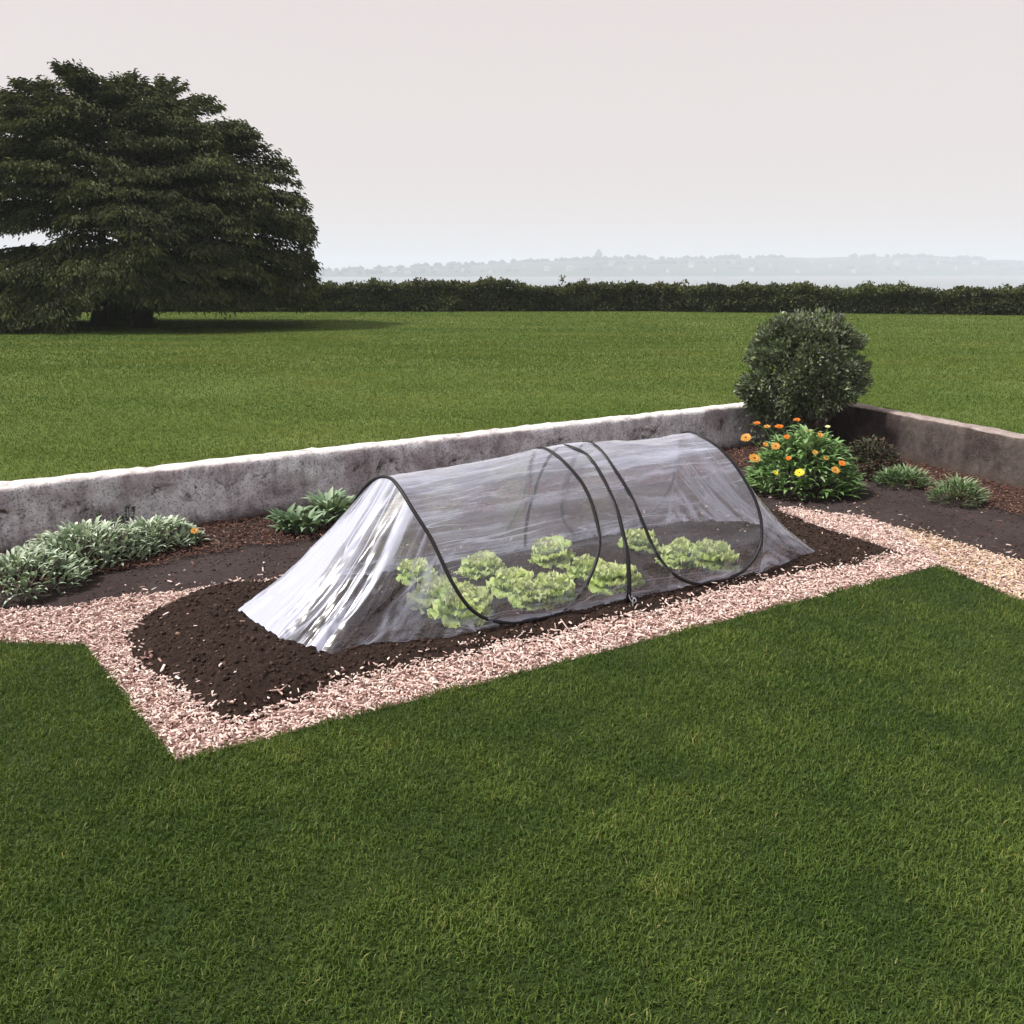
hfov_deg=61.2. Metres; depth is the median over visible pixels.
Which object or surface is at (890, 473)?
plant
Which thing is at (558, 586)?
lettuce
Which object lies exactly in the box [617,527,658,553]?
lettuce
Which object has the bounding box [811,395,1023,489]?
garden wall
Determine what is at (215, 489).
garden wall
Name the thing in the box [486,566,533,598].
lettuce
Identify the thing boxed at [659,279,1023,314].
hedge
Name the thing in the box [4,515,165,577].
border plant
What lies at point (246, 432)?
lawn
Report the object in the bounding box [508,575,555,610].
lettuce
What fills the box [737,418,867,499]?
marigold plant
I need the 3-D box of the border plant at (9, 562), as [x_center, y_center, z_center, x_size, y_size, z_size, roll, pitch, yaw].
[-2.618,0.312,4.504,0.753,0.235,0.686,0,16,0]
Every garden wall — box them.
[0,400,812,553]
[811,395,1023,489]
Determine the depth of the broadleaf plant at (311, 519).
5.51 m
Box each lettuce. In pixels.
[395,557,437,585]
[406,573,456,614]
[427,579,492,627]
[453,549,506,580]
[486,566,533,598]
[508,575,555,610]
[528,570,577,604]
[529,534,575,569]
[566,553,606,583]
[588,561,641,595]
[605,563,645,587]
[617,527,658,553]
[654,536,701,568]
[679,537,740,572]
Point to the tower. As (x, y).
(598, 253)
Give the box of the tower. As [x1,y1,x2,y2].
[595,249,601,258]
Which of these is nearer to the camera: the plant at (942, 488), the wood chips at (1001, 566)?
the wood chips at (1001, 566)
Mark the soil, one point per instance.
(256, 688)
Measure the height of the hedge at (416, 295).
1.281 m
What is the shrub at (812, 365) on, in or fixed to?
on the ground at (581, 514)
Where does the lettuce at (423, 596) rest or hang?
on the soil
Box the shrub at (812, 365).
[733,305,873,446]
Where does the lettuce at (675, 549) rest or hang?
on the soil
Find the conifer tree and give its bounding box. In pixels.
[0,58,327,333]
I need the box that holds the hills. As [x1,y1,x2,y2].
[304,256,1023,276]
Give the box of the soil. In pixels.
[125,509,901,724]
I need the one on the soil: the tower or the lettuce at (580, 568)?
the lettuce at (580, 568)
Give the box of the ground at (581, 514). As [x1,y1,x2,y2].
[0,445,1023,609]
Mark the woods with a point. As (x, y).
(421, 268)
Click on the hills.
(788, 266)
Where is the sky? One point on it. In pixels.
(431, 132)
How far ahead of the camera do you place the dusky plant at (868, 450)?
7.00 m
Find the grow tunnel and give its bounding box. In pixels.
[238,431,813,651]
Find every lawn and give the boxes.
[0,311,1023,480]
[0,566,1023,1023]
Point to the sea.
(949, 282)
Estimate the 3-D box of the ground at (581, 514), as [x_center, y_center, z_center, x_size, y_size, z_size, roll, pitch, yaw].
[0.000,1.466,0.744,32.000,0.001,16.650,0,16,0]
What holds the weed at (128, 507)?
on the ground at (581, 514)
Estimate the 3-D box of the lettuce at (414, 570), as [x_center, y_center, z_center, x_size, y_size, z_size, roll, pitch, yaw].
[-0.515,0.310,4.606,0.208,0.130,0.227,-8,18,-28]
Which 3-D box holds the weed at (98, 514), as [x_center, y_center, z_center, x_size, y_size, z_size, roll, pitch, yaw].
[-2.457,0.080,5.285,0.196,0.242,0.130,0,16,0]
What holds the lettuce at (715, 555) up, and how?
on the soil
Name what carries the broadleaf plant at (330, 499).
on the ground at (581, 514)
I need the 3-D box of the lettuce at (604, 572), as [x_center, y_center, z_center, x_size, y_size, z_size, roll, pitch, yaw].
[0.516,0.342,4.478,0.262,0.163,0.282,10,18,31]
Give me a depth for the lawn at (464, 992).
2.46 m
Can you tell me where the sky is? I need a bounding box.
[0,0,1023,270]
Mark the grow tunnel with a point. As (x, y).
(279, 605)
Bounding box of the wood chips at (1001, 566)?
[902,527,1023,599]
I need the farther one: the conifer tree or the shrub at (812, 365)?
the conifer tree
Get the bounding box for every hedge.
[76,274,667,311]
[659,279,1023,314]
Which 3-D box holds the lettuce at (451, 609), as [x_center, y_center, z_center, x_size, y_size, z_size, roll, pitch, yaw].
[-0.242,0.425,4.075,0.303,0.188,0.331,5,24,7]
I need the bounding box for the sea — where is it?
[316,275,1023,290]
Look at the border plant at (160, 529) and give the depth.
5.17 m
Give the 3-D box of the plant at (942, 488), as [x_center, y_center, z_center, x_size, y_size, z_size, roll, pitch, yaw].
[3.215,-0.167,6.217,0.443,0.214,0.418,-13,20,-40]
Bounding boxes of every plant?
[0,543,93,605]
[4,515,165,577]
[102,514,209,557]
[265,503,335,534]
[294,487,363,522]
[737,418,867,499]
[844,434,907,481]
[872,463,937,488]
[923,472,991,506]
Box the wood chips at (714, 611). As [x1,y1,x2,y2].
[0,497,1023,759]
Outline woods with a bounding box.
[316,253,1023,274]
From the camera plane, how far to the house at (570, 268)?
1779.55 m
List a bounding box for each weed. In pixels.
[94,506,120,528]
[114,504,135,525]
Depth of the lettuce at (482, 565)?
4.60 m
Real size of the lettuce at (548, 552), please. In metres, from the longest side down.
0.283 x 0.274 x 0.176 m

